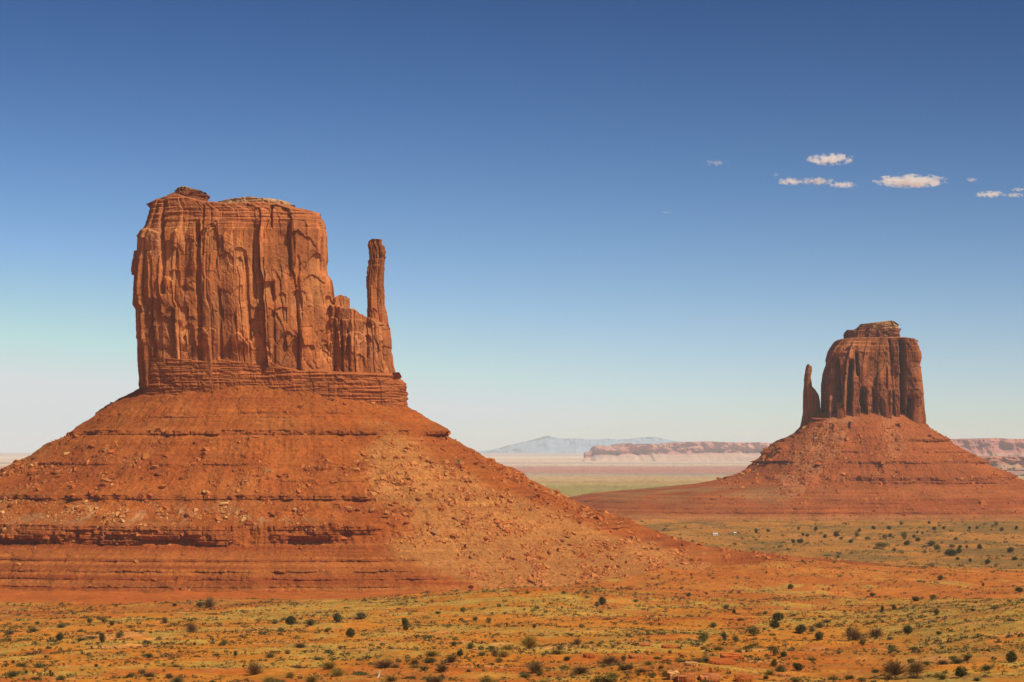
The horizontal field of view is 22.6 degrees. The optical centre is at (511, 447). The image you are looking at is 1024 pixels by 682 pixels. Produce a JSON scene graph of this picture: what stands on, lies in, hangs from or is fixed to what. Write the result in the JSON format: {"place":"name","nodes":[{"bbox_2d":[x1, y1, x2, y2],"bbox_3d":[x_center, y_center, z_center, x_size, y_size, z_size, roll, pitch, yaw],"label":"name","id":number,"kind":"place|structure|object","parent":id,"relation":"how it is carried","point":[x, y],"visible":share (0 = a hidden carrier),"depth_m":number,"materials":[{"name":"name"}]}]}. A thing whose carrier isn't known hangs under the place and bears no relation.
{"place":"outdoors","nodes":[
{"label":"outdoors","id":0,"kind":"place"},
{"bbox_2d":[0,452,1023,681],"bbox_3d":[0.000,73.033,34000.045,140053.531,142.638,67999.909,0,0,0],"label":"ground","id":1,"kind":"structure","parent":0,"point":[571,474],"depth_m":1265.28,"materials":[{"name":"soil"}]},
{"bbox_2d":[8,671,18,676],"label":"sagebrush","id":2,"kind":"object","parent":1,"relation":"on","point":[13,673],"visible":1,"depth_m":602.46,"materials":[{"name":"green plant"}]},
{"bbox_2d":[13,662,26,666],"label":"sagebrush","id":3,"kind":"object","parent":1,"relation":"on","point":[19,664],"visible":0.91,"depth_m":681.86,"materials":[{"name":"green plant"}]},
{"bbox_2d":[32,661,44,667],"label":"sagebrush","id":4,"kind":"object","parent":1,"relation":"on","point":[41,665],"visible":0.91,"depth_m":653.57,"materials":[{"name":"green plant"}]},
{"bbox_2d":[55,632,64,639],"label":"juniper bush","id":5,"kind":"object","parent":1,"relation":"on","point":[59,636],"visible":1,"depth_m":944.04,"materials":[{"name":"green plant"}]},
{"bbox_2d":[98,632,105,641],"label":"juniper bush","id":6,"kind":"object","parent":1,"relation":"on","point":[102,638],"visible":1,"depth_m":936.05,"materials":[{"name":"green plant"}]},
{"bbox_2d":[95,616,108,622],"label":"desert shrub","id":7,"kind":"object","parent":1,"relation":"on","point":[104,619],"visible":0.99,"depth_m":1205.30,"materials":[{"name":"green plant"}]},
{"bbox_2d":[141,653,152,657],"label":"sagebrush","id":8,"kind":"object","parent":1,"relation":"on","point":[148,655],"visible":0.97,"depth_m":774.59,"materials":[{"name":"green plant"}]},
{"bbox_2d":[139,672,155,676],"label":"dry shrub","id":9,"kind":"object","parent":1,"relation":"on","point":[148,674],"visible":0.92,"depth_m":590.35,"materials":[{"name":"brown plant"}]},
{"bbox_2d":[183,622,198,631],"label":"dry shrub","id":10,"kind":"object","parent":1,"relation":"on","point":[190,627],"visible":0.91,"depth_m":1062.18,"materials":[{"name":"brown plant"}]},
{"bbox_2d":[201,596,217,606],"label":"dry shrub","id":11,"kind":"object","parent":1,"relation":"on","point":[209,602],"visible":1,"depth_m":1414.35,"materials":[{"name":"brown plant"}]},
{"bbox_2d":[245,660,264,674],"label":"dry shrub","id":12,"kind":"object","parent":1,"relation":"on","point":[253,669],"visible":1,"depth_m":622.10,"materials":[{"name":"brown plant"}]},
{"bbox_2d":[260,675,277,681],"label":"rabbitbrush","id":13,"kind":"object","parent":1,"relation":"on","point":[269,678],"visible":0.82,"depth_m":533.62,"materials":[{"name":"yellow plant"}]},
{"bbox_2d":[264,652,275,657],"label":"sagebrush","id":14,"kind":"object","parent":1,"relation":"on","point":[270,655],"visible":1,"depth_m":743.10,"materials":[{"name":"green plant"}]},
{"bbox_2d":[283,670,296,677],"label":"rabbitbrush","id":15,"kind":"object","parent":1,"relation":"on","point":[290,674],"visible":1,"depth_m":576.37,"materials":[{"name":"yellow plant"}]},
{"bbox_2d":[285,615,296,624],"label":"juniper bush","id":16,"kind":"object","parent":1,"relation":"on","point":[291,620],"visible":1,"depth_m":1123.44,"materials":[{"name":"green plant"}]},
{"bbox_2d":[292,643,308,647],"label":"dry shrub","id":17,"kind":"object","parent":1,"relation":"on","point":[299,645],"visible":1,"depth_m":815.82,"materials":[{"name":"brown plant"}]},
{"bbox_2d":[302,674,318,681],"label":"rabbitbrush","id":18,"kind":"object","parent":1,"relation":"on","point":[311,678],"visible":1,"depth_m":560.39,"materials":[{"name":"yellow plant"}]},
{"bbox_2d":[305,618,317,625],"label":"sagebrush","id":19,"kind":"object","parent":1,"relation":"on","point":[310,622],"visible":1,"depth_m":1113.42,"materials":[{"name":"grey plant"}]},
{"bbox_2d":[318,661,339,668],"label":"rabbitbrush","id":20,"kind":"object","parent":1,"relation":"on","point":[326,665],"visible":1,"depth_m":622.18,"materials":[{"name":"yellow plant"}]},
{"bbox_2d":[327,667,347,675],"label":"rabbitbrush","id":21,"kind":"object","parent":1,"relation":"on","point":[332,669],"visible":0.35,"depth_m":585.20,"materials":[{"name":"yellow plant"}]},
{"bbox_2d":[332,612,342,621],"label":"juniper bush","id":22,"kind":"object","parent":1,"relation":"on","point":[337,617],"visible":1,"depth_m":1174.95,"materials":[{"name":"green plant"}]},
{"bbox_2d":[333,669,345,675],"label":"rabbitbrush","id":23,"kind":"object","parent":1,"relation":"on","point":[338,672],"visible":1,"depth_m":577.29,"materials":[{"name":"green plant"}]},
{"bbox_2d":[345,627,355,636],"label":"juniper bush","id":24,"kind":"object","parent":1,"relation":"on","point":[350,632],"visible":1,"depth_m":943.85,"materials":[{"name":"green plant"}]},
{"bbox_2d":[353,611,370,618],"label":"sagebrush","id":25,"kind":"object","parent":1,"relation":"on","point":[361,615],"visible":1,"depth_m":1194.25,"materials":[{"name":"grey plant"}]},
{"bbox_2d":[369,659,394,667],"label":"dry shrub","id":26,"kind":"object","parent":1,"relation":"on","point":[384,663],"visible":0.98,"depth_m":637.63,"materials":[{"name":"brown plant"}]},
{"bbox_2d":[382,674,399,680],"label":"rabbitbrush","id":27,"kind":"object","parent":1,"relation":"on","point":[390,678],"visible":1,"depth_m":553.35,"materials":[{"name":"yellow plant"}]},
{"bbox_2d":[406,663,422,667],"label":"rabbitbrush","id":28,"kind":"object","parent":1,"relation":"on","point":[415,665],"visible":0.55,"depth_m":636.34,"materials":[{"name":"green plant"}]},
{"bbox_2d":[410,658,421,664],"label":"dry shrub","id":29,"kind":"object","parent":1,"relation":"on","point":[414,662],"visible":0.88,"depth_m":646.92,"materials":[{"name":"brown plant"}]},
{"bbox_2d":[420,650,440,656],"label":"rabbitbrush","id":30,"kind":"object","parent":1,"relation":"on","point":[430,653],"visible":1,"depth_m":718.56,"materials":[{"name":"yellow plant"}]},
{"bbox_2d":[423,657,438,662],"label":"sagebrush","id":31,"kind":"object","parent":1,"relation":"on","point":[431,660],"visible":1,"depth_m":701.41,"materials":[{"name":"green plant"}]},
{"bbox_2d":[427,675,443,681],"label":"dry shrub","id":32,"kind":"object","parent":1,"relation":"on","point":[434,679],"visible":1,"depth_m":533.40,"materials":[{"name":"brown plant"}]},
{"bbox_2d":[435,663,448,671],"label":"dry shrub","id":33,"kind":"object","parent":1,"relation":"on","point":[441,668],"visible":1,"depth_m":596.78,"materials":[{"name":"brown plant"}]},
{"bbox_2d":[0,186,888,593],"bbox_3d":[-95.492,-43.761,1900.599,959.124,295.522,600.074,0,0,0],"label":"sandstone butte","id":34,"kind":"object","parent":1,"relation":"on","point":[234,300],"visible":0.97,"depth_m":1792.11,"materials":[{"name":"stone"}]},
{"bbox_2d":[444,654,459,662],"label":"dry shrub","id":35,"kind":"object","parent":1,"relation":"on","point":[449,658],"visible":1,"depth_m":697.45,"materials":[{"name":"brown plant"}]},
{"bbox_2d":[476,675,499,681],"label":"rabbitbrush","id":36,"kind":"object","parent":1,"relation":"on","point":[489,679],"visible":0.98,"depth_m":563.79,"materials":[{"name":"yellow plant"}]},
{"bbox_2d":[490,648,499,655],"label":"dry shrub","id":37,"kind":"object","parent":1,"relation":"on","point":[494,651],"visible":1,"depth_m":721.47,"materials":[{"name":"brown plant"}]},
{"bbox_2d":[495,649,510,656],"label":"rabbitbrush","id":38,"kind":"object","parent":1,"relation":"on","point":[503,653],"visible":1,"depth_m":719.51,"materials":[{"name":"yellow plant"}]},
{"bbox_2d":[499,644,516,649],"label":"rabbitbrush","id":39,"kind":"object","parent":1,"relation":"on","point":[507,647],"visible":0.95,"depth_m":827.95,"materials":[{"name":"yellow plant"}]},
{"bbox_2d":[0,394,1023,681],"bbox_3d":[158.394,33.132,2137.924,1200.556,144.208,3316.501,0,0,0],"label":"rubble","id":40,"kind":"object","parent":1,"relation":"on","point":[540,574],"visible":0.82,"depth_m":1758.51,"materials":[{"name":"stone"}]},
{"bbox_2d":[0,520,1023,681],"bbox_3d":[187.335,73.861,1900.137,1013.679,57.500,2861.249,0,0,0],"label":"brush","id":41,"kind":"object","parent":1,"relation":"on","point":[165,654],"visible":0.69,"depth_m":1015.89,"materials":[{"name":"green plant"}]},
{"bbox_2d":[518,634,539,646],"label":"rabbitbrush","id":42,"kind":"object","parent":1,"relation":"on","point":[527,641],"visible":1,"depth_m":830.35,"materials":[{"name":"yellow plant"}]},
{"bbox_2d":[525,659,546,672],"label":"dry shrub","id":43,"kind":"object","parent":1,"relation":"on","point":[534,667],"visible":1,"depth_m":602.31,"materials":[{"name":"brown plant"}]},
{"bbox_2d":[549,648,566,654],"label":"rabbitbrush","id":44,"kind":"object","parent":1,"relation":"on","point":[556,652],"visible":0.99,"depth_m":764.81,"materials":[{"name":"yellow plant"}]},
{"bbox_2d":[557,663,570,668],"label":"rabbitbrush","id":45,"kind":"object","parent":1,"relation":"on","point":[564,666],"visible":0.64,"depth_m":643.92,"materials":[{"name":"yellow plant"}]},
{"bbox_2d":[572,637,582,644],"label":"dry shrub","id":46,"kind":"object","parent":1,"relation":"on","point":[576,641],"visible":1,"depth_m":858.59,"materials":[{"name":"brown plant"}]},
{"bbox_2d":[568,665,591,673],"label":"dry shrub","id":47,"kind":"object","parent":1,"relation":"on","point":[578,670],"visible":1,"depth_m":593.61,"materials":[{"name":"brown plant"}]},
{"bbox_2d":[583,653,595,658],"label":"rock slab","id":48,"kind":"object","parent":1,"relation":"on","point":[589,655],"visible":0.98,"depth_m":718.67,"materials":[{"name":"stone"}]},
{"bbox_2d":[591,675,608,681],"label":"desert shrub","id":49,"kind":"object","parent":1,"relation":"on","point":[597,679],"visible":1,"depth_m":530.03,"materials":[{"name":"green plant"}]},
{"bbox_2d":[598,596,605,604],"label":"juniper bush","id":50,"kind":"object","parent":1,"relation":"on","point":[602,600],"visible":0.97,"depth_m":1311.36,"materials":[{"name":"green plant"}]},
{"bbox_2d":[595,655,622,664],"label":"dry shrub","id":51,"kind":"object","parent":1,"relation":"on","point":[609,660],"visible":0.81,"depth_m":655.40,"materials":[{"name":"brown plant"}]},
{"bbox_2d":[601,671,622,677],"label":"rabbitbrush","id":52,"kind":"object","parent":1,"relation":"on","point":[616,675],"visible":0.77,"depth_m":568.35,"materials":[{"name":"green plant"}]},
{"bbox_2d":[616,664,628,670],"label":"dry shrub","id":53,"kind":"object","parent":1,"relation":"on","point":[621,667],"visible":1,"depth_m":596.98,"materials":[{"name":"brown plant"}]},
{"bbox_2d":[623,663,634,669],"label":"dry shrub","id":54,"kind":"object","parent":1,"relation":"on","point":[628,666],"visible":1,"depth_m":596.17,"materials":[{"name":"brown plant"}]},
{"bbox_2d":[628,654,643,657],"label":"rock slab","id":55,"kind":"object","parent":1,"relation":"on","point":[634,655],"visible":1,"depth_m":725.25,"materials":[{"name":"stone"}]},
{"bbox_2d":[631,667,648,672],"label":"dry shrub","id":56,"kind":"object","parent":1,"relation":"on","point":[641,670],"visible":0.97,"depth_m":574.01,"materials":[{"name":"brown plant"}]},
{"bbox_2d":[632,642,650,645],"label":"rock slab","id":57,"kind":"object","parent":1,"relation":"on","point":[644,643],"visible":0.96,"depth_m":851.33,"materials":[{"name":"stone"}]},
{"bbox_2d":[643,660,654,664],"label":"rabbitbrush","id":58,"kind":"object","parent":1,"relation":"on","point":[650,662],"visible":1,"depth_m":602.53,"materials":[{"name":"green plant"}]},
{"bbox_2d":[661,644,677,648],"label":"rock slab","id":59,"kind":"object","parent":1,"relation":"on","point":[667,646],"visible":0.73,"depth_m":837.83,"materials":[{"name":"stone"}]},
{"bbox_2d":[666,670,679,679],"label":"rock slab","id":60,"kind":"object","parent":1,"relation":"on","point":[671,675],"visible":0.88,"depth_m":535.64,"materials":[{"name":"stone"}]},
{"bbox_2d":[584,441,772,461],"bbox_3d":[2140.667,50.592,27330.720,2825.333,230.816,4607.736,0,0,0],"label":"mesa","id":61,"kind":"structure","parent":1,"relation":"on","point":[709,451],"depth_m":25977.85,"materials":[{"name":"brown stone"}]},
{"bbox_2d":[676,673,696,681],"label":"rock slab","id":62,"kind":"object","parent":1,"relation":"on","point":[686,677],"visible":0.99,"depth_m":531.46,"materials":[{"name":"stone"}]},
{"bbox_2d":[684,661,697,666],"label":"rock slab","id":63,"kind":"object","parent":1,"relation":"on","point":[690,663],"visible":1,"depth_m":589.81,"materials":[{"name":"stone"}]},
{"bbox_2d":[696,633,708,641],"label":"desert shrub","id":64,"kind":"object","parent":1,"relation":"on","point":[704,637],"visible":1,"depth_m":869.80,"materials":[{"name":"green plant"}]},
{"bbox_2d":[698,673,720,681],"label":"rock slab","id":65,"kind":"object","parent":1,"relation":"on","point":[714,677],"visible":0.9,"depth_m":534.92,"materials":[{"name":"stone"}]},
{"bbox_2d":[712,645,725,650],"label":"rabbitbrush","id":66,"kind":"object","parent":1,"relation":"on","point":[717,647],"visible":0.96,"depth_m":802.69,"materials":[{"name":"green plant"}]},
{"bbox_2d":[708,658,735,664],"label":"rock slab","id":67,"kind":"object","parent":1,"relation":"on","point":[722,661],"visible":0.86,"depth_m":662.78,"materials":[{"name":"stone"}]},
{"bbox_2d":[720,652,743,659],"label":"rock slab","id":68,"kind":"object","parent":1,"relation":"on","point":[734,656],"visible":0.83,"depth_m":707.93,"materials":[{"name":"stone"}]},
{"bbox_2d":[735,674,753,681],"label":"rock slab","id":69,"kind":"object","parent":1,"relation":"on","point":[746,678],"visible":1,"depth_m":540.07,"materials":[{"name":"stone"}]},
{"bbox_2d":[748,625,759,635],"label":"desert shrub","id":70,"kind":"object","parent":1,"relation":"on","point":[752,631],"visible":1,"depth_m":960.59,"materials":[{"name":"green plant"}]},
{"bbox_2d":[763,669,777,674],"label":"rabbitbrush","id":71,"kind":"object","parent":1,"relation":"on","point":[769,673],"visible":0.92,"depth_m":603.64,"materials":[{"name":"yellow plant"}]},
{"bbox_2d":[766,645,779,655],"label":"desert shrub","id":72,"kind":"object","parent":1,"relation":"on","point":[770,647],"visible":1,"depth_m":761.07,"materials":[{"name":"green plant"}]},
{"bbox_2d":[769,619,779,628],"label":"juniper bush","id":73,"kind":"object","parent":1,"relation":"on","point":[774,624],"visible":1,"depth_m":1084.04,"materials":[{"name":"green plant"}]},
{"bbox_2d":[771,611,783,620],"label":"juniper bush","id":74,"kind":"object","parent":1,"relation":"on","point":[778,616],"visible":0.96,"depth_m":1153.97,"materials":[{"name":"green plant"}]},
{"bbox_2d":[771,663,787,671],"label":"sagebrush","id":75,"kind":"object","parent":1,"relation":"on","point":[780,668],"visible":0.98,"depth_m":637.95,"materials":[{"name":"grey plant"}]},
{"bbox_2d":[773,672,785,676],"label":"rock slab","id":76,"kind":"object","parent":1,"relation":"on","point":[783,674],"visible":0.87,"depth_m":605.19,"materials":[{"name":"stone"}]},
{"bbox_2d":[789,677,799,681],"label":"desert shrub","id":77,"kind":"object","parent":1,"relation":"on","point":[796,679],"visible":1,"depth_m":551.65,"materials":[{"name":"green plant"}]},
{"bbox_2d":[568,320,1023,521],"bbox_3d":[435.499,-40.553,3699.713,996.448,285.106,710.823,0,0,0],"label":"sandstone butte","id":78,"kind":"object","parent":1,"relation":"on","point":[872,373],"visible":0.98,"depth_m":3556.33,"materials":[{"name":"stone"}]},
{"bbox_2d":[793,663,804,669],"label":"juniper bush","id":79,"kind":"object","parent":1,"relation":"on","point":[799,666],"visible":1,"depth_m":654.76,"materials":[{"name":"green plant"}]},
{"bbox_2d":[795,624,806,633],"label":"juniper bush","id":80,"kind":"object","parent":1,"relation":"on","point":[800,628],"visible":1,"depth_m":992.80,"materials":[{"name":"green plant"}]},
{"bbox_2d":[814,631,824,639],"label":"juniper bush","id":81,"kind":"object","parent":1,"relation":"on","point":[818,635],"visible":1,"depth_m":948.25,"materials":[{"name":"green plant"}]},
{"bbox_2d":[815,621,825,627],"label":"sagebrush","id":82,"kind":"object","parent":1,"relation":"on","point":[819,625],"visible":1,"depth_m":1086.98,"materials":[{"name":"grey plant"}]},
{"bbox_2d":[825,674,839,679],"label":"rabbitbrush","id":83,"kind":"object","parent":1,"relation":"on","point":[832,676],"visible":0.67,"depth_m":592.75,"materials":[{"name":"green plant"}]},
{"bbox_2d":[841,674,855,679],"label":"sagebrush","id":84,"kind":"object","parent":1,"relation":"on","point":[848,677],"visible":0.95,"depth_m":574.03,"materials":[{"name":"green plant"}]},
{"bbox_2d":[844,624,866,639],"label":"dry shrub","id":85,"kind":"object","parent":1,"relation":"on","point":[853,635],"visible":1,"depth_m":931.10,"materials":[{"name":"brown plant"}]},
{"bbox_2d":[866,628,883,636],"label":"dry shrub","id":86,"kind":"object","parent":1,"relation":"on","point":[874,632],"visible":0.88,"depth_m":950.15,"materials":[{"name":"brown plant"}]},
{"bbox_2d":[875,542,890,547],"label":"desert shrub","id":87,"kind":"object","parent":1,"relation":"on","point":[880,544],"visible":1,"depth_m":2511.97,"materials":[{"name":"green plant"}]},
{"bbox_2d":[882,673,894,679],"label":"dry shrub","id":88,"kind":"object","parent":1,"relation":"on","point":[888,677],"visible":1,"depth_m":558.73,"materials":[{"name":"brown plant"}]},
{"bbox_2d":[876,657,910,675],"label":"dry shrub","id":89,"kind":"object","parent":1,"relation":"on","point":[892,668],"visible":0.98,"depth_m":626.62,"materials":[{"name":"brown plant"}]},
{"bbox_2d":[902,625,912,633],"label":"juniper bush","id":90,"kind":"object","parent":1,"relation":"on","point":[908,629],"visible":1,"depth_m":898.58,"materials":[{"name":"green plant"}]},
{"bbox_2d":[904,672,925,678],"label":"dry shrub","id":91,"kind":"object","parent":1,"relation":"on","point":[913,676],"visible":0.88,"depth_m":565.87,"materials":[{"name":"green plant"}]},
{"bbox_2d":[905,660,929,673],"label":"dry shrub","id":92,"kind":"object","parent":1,"relation":"on","point":[917,668],"visible":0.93,"depth_m":630.72,"materials":[{"name":"brown plant"}]},
{"bbox_2d":[929,671,943,677],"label":"rabbitbrush","id":93,"kind":"object","parent":1,"relation":"on","point":[937,673],"visible":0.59,"depth_m":566.40,"materials":[{"name":"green plant"}]},
{"bbox_2d":[935,673,947,678],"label":"sagebrush","id":94,"kind":"object","parent":1,"relation":"on","point":[940,676],"visible":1,"depth_m":558.35,"materials":[{"name":"green plant"}]},
{"bbox_2d":[935,659,949,664],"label":"dry shrub","id":95,"kind":"object","parent":1,"relation":"on","point":[943,662],"visible":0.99,"depth_m":651.11,"materials":[{"name":"green plant"}]},
{"bbox_2d":[943,549,958,555],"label":"juniper bush","id":96,"kind":"object","parent":1,"relation":"on","point":[951,552],"visible":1,"depth_m":2387.08,"materials":[{"name":"green plant"}]},
{"bbox_2d":[949,657,964,663],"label":"sagebrush","id":97,"kind":"object","parent":1,"relation":"on","point":[956,660],"visible":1,"depth_m":650.75,"materials":[{"name":"green plant"}]},
{"bbox_2d":[954,665,966,677],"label":"juniper bush","id":98,"kind":"object","parent":1,"relation":"on","point":[960,672],"visible":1,"depth_m":580.97,"materials":[{"name":"green plant"}]},
{"bbox_2d":[963,653,972,659],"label":"desert shrub","id":99,"kind":"object","parent":1,"relation":"on","point":[967,656],"visible":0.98,"depth_m":679.77,"materials":[{"name":"green plant"}]},
{"bbox_2d":[977,663,993,669],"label":"sagebrush","id":100,"kind":"object","parent":1,"relation":"on","point":[987,667],"visible":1,"depth_m":624.84,"materials":[{"name":"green plant"}]},
{"bbox_2d":[951,438,1023,456],"bbox_3d":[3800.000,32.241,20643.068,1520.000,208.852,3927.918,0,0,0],"label":"mesa","id":101,"kind":"structure","parent":1,"relation":"on","point":[995,447],"depth_m":18986.55,"materials":[{"name":"brown stone"}]},
{"bbox_2d":[978,456,1023,470],"bbox_3d":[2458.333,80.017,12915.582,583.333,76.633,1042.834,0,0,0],"label":"mesa","id":102,"kind":"structure","parent":1,"relation":"on","point":[1008,463],"depth_m":12500.66,"materials":[{"name":"brown stone"}]},
{"bbox_2d":[1005,650,1017,662],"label":"juniper bush","id":103,"kind":"object","parent":1,"relation":"on","point":[1010,656],"visible":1,"depth_m":641.21,"materials":[{"name":"green plant"}]},
{"bbox_2d":[0,0,1023,452],"label":"sky","id":104,"kind":"structure","parent":0,"point":[593,219],"materials":[{"name":"blue"}]},
{"bbox_2d":[477,436,678,452],"bbox_3d":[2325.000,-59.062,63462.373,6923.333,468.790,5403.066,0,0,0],"label":"mountains","id":105,"kind":"structure","parent":0,"point":[547,444],"depth_m":61746.62,"materials":[{"name":"grey stone"}]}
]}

